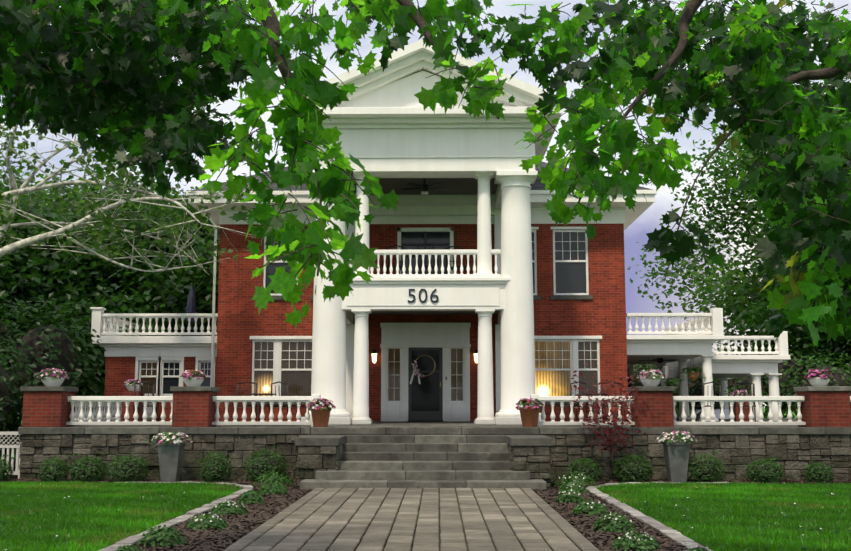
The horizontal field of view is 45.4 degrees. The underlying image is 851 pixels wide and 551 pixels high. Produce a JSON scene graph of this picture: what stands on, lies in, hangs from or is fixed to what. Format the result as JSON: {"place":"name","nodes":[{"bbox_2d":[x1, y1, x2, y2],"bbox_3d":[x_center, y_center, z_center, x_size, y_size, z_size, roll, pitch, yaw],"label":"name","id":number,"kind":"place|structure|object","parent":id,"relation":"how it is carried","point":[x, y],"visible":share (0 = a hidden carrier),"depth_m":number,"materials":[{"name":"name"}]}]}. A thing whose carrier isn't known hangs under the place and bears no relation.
{"place":"outdoors","nodes":[
{"label":"outdoors","id":0,"kind":"place"},
{"bbox_2d":[0,480,246,550],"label":"lawn grass","id":1,"kind":"structure","parent":0,"point":[137,496],"depth_m":15.08,"materials":[{"name":"green plant"}]},
{"bbox_2d":[0,408,850,550],"bbox_3d":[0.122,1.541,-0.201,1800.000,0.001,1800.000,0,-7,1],"label":"ground","id":2,"kind":"structure","parent":0,"point":[10,451],"depth_m":13.29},
{"bbox_2d":[0,281,20,337],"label":"tree","id":3,"kind":"object","parent":2,"relation":"on","point":[14,292],"visible":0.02,"depth_m":32.95,"materials":[{"name":"green plant"}]},
{"bbox_2d":[0,156,68,208],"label":"tree","id":4,"kind":"object","parent":2,"relation":"on","point":[18,170],"depth_m":61.45,"materials":[{"name":"green plant"}]},
{"bbox_2d":[0,185,74,213],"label":"tree","id":5,"kind":"object","parent":2,"relation":"on","point":[3,187],"depth_m":44.81,"materials":[{"name":"green plant"}]},
{"bbox_2d":[0,294,108,462],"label":"garden hedge","id":6,"kind":"object","parent":2,"relation":"on","point":[26,357],"visible":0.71,"depth_m":24.90,"materials":[{"name":"plant"}]},
{"bbox_2d":[0,173,157,330],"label":"tree","id":7,"kind":"object","parent":2,"relation":"on","point":[33,271],"visible":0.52,"depth_m":34.53,"materials":[{"name":"green plant"}]},
{"bbox_2d":[0,163,183,214],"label":"tree","id":8,"kind":"object","parent":2,"relation":"on","point":[33,178],"depth_m":57.36,"materials":[{"name":"green plant"}]},
{"bbox_2d":[0,286,185,395],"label":"tree","id":9,"kind":"object","parent":2,"relation":"on","point":[82,301],"visible":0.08,"depth_m":33.13,"materials":[{"name":"green plant"}]},
{"bbox_2d":[22,178,218,335],"bbox_3d":[-12.904,1.630,43.115,15.856,10.832,14.065,-2,-8,15],"label":"tree","id":10,"kind":"object","parent":2,"relation":"on","point":[146,245],"visible":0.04,"depth_m":38.19,"materials":[{"name":"green plant"}]},
{"bbox_2d":[29,168,211,223],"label":"tree","id":11,"kind":"object","parent":2,"relation":"on","point":[83,190],"depth_m":48.00,"materials":[{"name":"green plant"}]},
{"bbox_2d":[23,243,219,410],"bbox_3d":[-10.115,2.445,38.803,11.743,8.119,13.330,0,-7,1],"label":"tree","id":12,"kind":"object","parent":2,"relation":"on","point":[119,300],"visible":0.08,"depth_m":34.97,"materials":[{"name":"green plant"}]},
{"bbox_2d":[0,96,272,276],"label":"sycamore tree","id":13,"kind":"object","parent":2,"relation":"on","point":[42,237],"visible":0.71,"depth_m":25.55,"materials":[{"name":"green plant"}]},
{"bbox_2d":[84,188,219,335],"bbox_3d":[-7.516,1.592,39.338,13.736,9.947,13.237,0,-7,1],"label":"tree","id":14,"kind":"object","parent":2,"relation":"on","point":[204,280],"visible":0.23,"depth_m":35.70,"materials":[{"name":"green plant"}]},
{"bbox_2d":[90,307,217,421],"bbox_3d":[-8.066,3.570,33.269,3.880,4.480,6.300,0,-7,1],"label":"sun room","id":15,"kind":"object","parent":2,"relation":"on","point":[162,363],"visible":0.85,"depth_m":30.56,"materials":[{"name":"paint"}]},
{"bbox_2d":[184,283,196,335],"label":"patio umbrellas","id":16,"kind":"object","parent":15,"relation":"on","point":[191,307],"visible":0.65,"depth_m":31.73,"materials":[{"name":"fabric"}]},
{"bbox_2d":[0,0,544,327],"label":"maple tree","id":17,"kind":"object","parent":2,"relation":"on","point":[113,89],"visible":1,"depth_m":6.37,"materials":[{"name":"green plant"}]},
{"bbox_2d":[98,481,728,550],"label":"lawn edging","id":18,"kind":"object","parent":2,"relation":"on","point":[675,536],"visible":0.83,"depth_m":13.86,"materials":[{"name":"grey concrete"}]},
{"bbox_2d":[186,190,656,420],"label":"house trim","id":19,"kind":"structure","parent":2,"relation":"on","point":[559,360],"depth_m":29.96,"materials":[{"name":"white paint"}]},
{"bbox_2d":[410,355,434,383],"bbox_3d":[-0.091,2.757,29.752,0.760,0.860,0.055,0,-7,1],"label":"door wreath","id":20,"kind":"object","parent":19,"relation":"attached to","point":[415,370],"visible":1,"depth_m":29.74,"materials":[{"name":"grey plant"}]},
{"bbox_2d":[371,348,477,364],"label":"wall lanterns","id":21,"kind":"object","parent":19,"relation":"attached to","point":[374,353],"depth_m":29.77,"materials":[{"name":"glass"}]},
{"bbox_2d":[295,426,552,489],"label":"front steps","id":22,"kind":"structure","parent":2,"relation":"on","point":[422,457],"depth_m":19.72,"materials":[{"name":"stone"}]},
{"bbox_2d":[306,398,543,426],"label":"flower pots","id":23,"kind":"object","parent":22,"relation":"on","point":[321,411],"visible":0.98,"depth_m":21.74,"materials":[{"name":"ceramic"}]},
{"bbox_2d":[0,458,850,550],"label":"mulch beds","id":24,"kind":"object","parent":2,"relation":"on","point":[551,487],"depth_m":13.60,"materials":[{"name":"brown wood"}]},
{"bbox_2d":[0,432,20,478],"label":"lattice fence","id":25,"kind":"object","parent":24,"relation":"on","point":[8,447],"depth_m":21.90,"materials":[{"name":"white paint"}]},
{"bbox_2d":[149,432,192,481],"bbox_3d":[-5.196,3.715,20.822,0.845,1.029,0.841,0,-7,1],"label":"tall planter","id":26,"kind":"object","parent":24,"relation":"on","point":[170,453],"visible":1,"depth_m":20.61,"materials":[{"name":"metal"}]},
{"bbox_2d":[115,470,708,550],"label":"walk perennials","id":27,"kind":"object","parent":24,"relation":"on","point":[165,534],"visible":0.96,"depth_m":12.92,"materials":[{"name":"green plant"}]},
{"bbox_2d":[0,445,833,482],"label":"bushes","id":28,"kind":"object","parent":24,"relation":"on","point":[703,469],"visible":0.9,"depth_m":20.69,"materials":[{"name":"green plant"}]},
{"bbox_2d":[271,490,579,550],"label":"joint","id":29,"kind":"object","parent":24,"relation":"on","point":[439,523],"depth_m":13.23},
{"bbox_2d":[223,488,599,550],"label":"walkway pavers","id":30,"kind":"object","parent":29,"relation":"on","point":[302,520],"visible":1,"depth_m":13.12,"materials":[{"name":"grey stone"}]},
{"bbox_2d":[569,363,648,480],"bbox_3d":[3.822,3.016,20.952,1.699,2.450,1.712,0,-7,1],"label":"japanese maple","id":31,"kind":"object","parent":24,"relation":"on","point":[613,423],"visible":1,"depth_m":20.96,"materials":[{"name":"red plant"}]},
{"bbox_2d":[655,431,697,481],"bbox_3d":[5.109,3.687,20.680,0.836,1.049,0.836,0,-7,1],"label":"tall planter","id":32,"kind":"object","parent":24,"relation":"on","point":[676,453],"visible":1,"depth_m":20.49,"materials":[{"name":"metal"}]},
{"bbox_2d":[18,418,850,479],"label":"terrace wall","id":33,"kind":"structure","parent":2,"relation":"on","point":[794,448],"depth_m":21.47,"materials":[{"name":"grey stone"}]},
{"bbox_2d":[280,39,561,416],"bbox_3d":[-0.016,-0.619,28.974,7.032,9.499,8.680,0,-7,1],"label":"portico","id":34,"kind":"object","parent":33,"relation":"on","point":[396,136],"visible":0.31,"depth_m":25.53,"materials":[{"name":"white paint"}]},
{"bbox_2d":[408,289,438,302],"bbox_3d":[-0.057,0.502,25.262,0.768,0.350,0.024,0,-7,1],"label":"house number","id":35,"kind":"object","parent":34,"relation":"attached to","point":[420,291],"visible":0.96,"depth_m":25.25,"materials":[{"name":"paint"}]},
{"bbox_2d":[350,249,500,276],"bbox_3d":[-0.030,-0.021,27.821,4.860,0.700,4.515,0,-7,1],"label":"balcony balustrade","id":36,"kind":"object","parent":34,"relation":"on","point":[448,253],"visible":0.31,"depth_m":25.61,"materials":[{"name":"white paint"}]},
{"bbox_2d":[401,178,449,194],"bbox_3d":[-0.016,-2.405,27.470,1.340,0.500,1.280,0,-7,1],"label":"ceiling fan","id":37,"kind":"object","parent":34,"relation":"attached to","point":[424,188],"visible":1,"depth_m":27.35,"materials":[{"name":"metal"}]},
{"bbox_2d":[301,171,541,424],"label":"portico columns","id":38,"kind":"structure","parent":33,"relation":"on","point":[328,379],"depth_m":25.18,"materials":[{"name":"white paint"}]},
{"bbox_2d":[216,224,627,421],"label":"brick wall","id":39,"kind":"structure","parent":33,"relation":"on","point":[242,320],"depth_m":30.10,"materials":[{"name":"red brick"}]},
{"bbox_2d":[191,162,652,190],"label":"house roof","id":40,"kind":"structure","parent":39,"relation":"on","point":[537,185],"depth_m":30.29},
{"bbox_2d":[37,368,833,386],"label":"potted flowers","id":41,"kind":"object","parent":33,"relation":"on","point":[52,377],"visible":0.98,"depth_m":21.98,"materials":[{"name":"plant"}]},
{"bbox_2d":[121,379,749,421],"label":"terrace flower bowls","id":42,"kind":"object","parent":33,"relation":"on","point":[130,392],"visible":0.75,"depth_m":24.66,"materials":[{"name":"plant"}]},
{"bbox_2d":[20,386,850,426],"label":"brick pillars","id":43,"kind":"structure","parent":33,"relation":"on","point":[825,406],"depth_m":21.66,"materials":[{"name":"red brick"}]},
{"bbox_2d":[133,244,755,425],"bbox_3d":[0.447,1.338,25.098,14.582,4.636,3.939,0,-7,1],"label":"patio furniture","id":44,"kind":"object","parent":33,"relation":"on","point":[458,268],"visible":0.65,"depth_m":23.54,"materials":[{"name":"metal"}]},
{"bbox_2d":[66,394,850,426],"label":"terrace balustrade","id":45,"kind":"object","parent":33,"relation":"on","point":[101,415],"visible":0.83,"depth_m":21.98,"materials":[{"name":"white paint"}]},
{"bbox_2d":[626,308,789,420],"bbox_3d":[9.212,3.258,33.744,6.477,3.620,8.000,0,-7,1],"label":"porch","id":46,"kind":"object","parent":33,"relation":"on","point":[684,344],"visible":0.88,"depth_m":31.44,"materials":[{"name":"white paint"}]},
{"bbox_2d":[638,358,677,362],"bbox_3d":[7.406,2.604,32.255,1.279,0.360,1.291,0,-7,1],"label":"ceiling fan","id":47,"kind":"object","parent":46,"relation":"attached to","point":[659,360],"visible":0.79,"depth_m":32.18},
{"bbox_2d":[633,357,751,395],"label":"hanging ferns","id":48,"kind":"object","parent":46,"relation":"attached to","point":[694,375],"visible":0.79,"depth_m":30.46,"materials":[{"name":"green plant"}]},
{"bbox_2d":[478,0,850,347],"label":"maple tree","id":49,"kind":"object","parent":2,"relation":"on","point":[759,57],"visible":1,"depth_m":6.28,"materials":[{"name":"green plant"}]},
{"bbox_2d":[677,409,729,418],"bbox_3d":[10.176,5.376,35.477,4.500,1.442,1.800,1,-7,-7],"label":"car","id":50,"kind":"object","parent":2,"relation":"on","point":[716,413],"depth_m":34.80,"materials":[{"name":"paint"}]},
{"bbox_2d":[628,180,827,351],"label":"tree","id":51,"kind":"object","parent":2,"relation":"on","point":[700,284],"visible":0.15,"depth_m":59.16,"materials":[{"name":"green plant"}]},
{"bbox_2d":[628,337,850,417],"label":"garden shrubs","id":52,"kind":"object","parent":2,"relation":"on","point":[789,379],"visible":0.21,"depth_m":38.43,"materials":[{"name":"leaf"},{"name":"bark"}]},
{"bbox_2d":[657,78,850,367],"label":"tree","id":53,"kind":"object","parent":2,"relation":"on","point":[747,154],"visible":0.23,"depth_m":48.64,"materials":[{"name":"green plant"}]},
{"bbox_2d":[722,200,819,343],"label":"tree","id":54,"kind":"object","parent":2,"relation":"on","point":[761,268],"depth_m":60.43,"materials":[{"name":"green plant"}]},
{"bbox_2d":[717,254,846,372],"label":"tree","id":55,"kind":"object","parent":2,"relation":"on","point":[756,321],"visible":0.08,"depth_m":43.42,"materials":[{"name":"green plant"}]},
{"bbox_2d":[765,192,850,331],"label":"tree","id":56,"kind":"object","parent":2,"relation":"on","point":[845,281],"visible":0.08,"depth_m":41.00,"materials":[{"name":"green plant"}]},
{"bbox_2d":[788,309,850,373],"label":"bush","id":57,"kind":"object","parent":2,"relation":"on","point":[827,348],"visible":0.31,"depth_m":40.41,"materials":[{"name":"green plant"}]},
{"bbox_2d":[818,149,850,209],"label":"tree","id":58,"kind":"object","parent":2,"relation":"on","point":[842,150],"depth_m":48.98,"materials":[{"name":"green plant"}]},
{"bbox_2d":[0,0,850,407],"label":"sky","id":59,"kind":"structure","parent":0,"point":[647,222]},
{"bbox_2d":[595,481,850,550],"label":"lawn grass","id":60,"kind":"structure","parent":0,"point":[745,501],"depth_m":14.75,"materials":[{"name":"green plant"}]}
]}

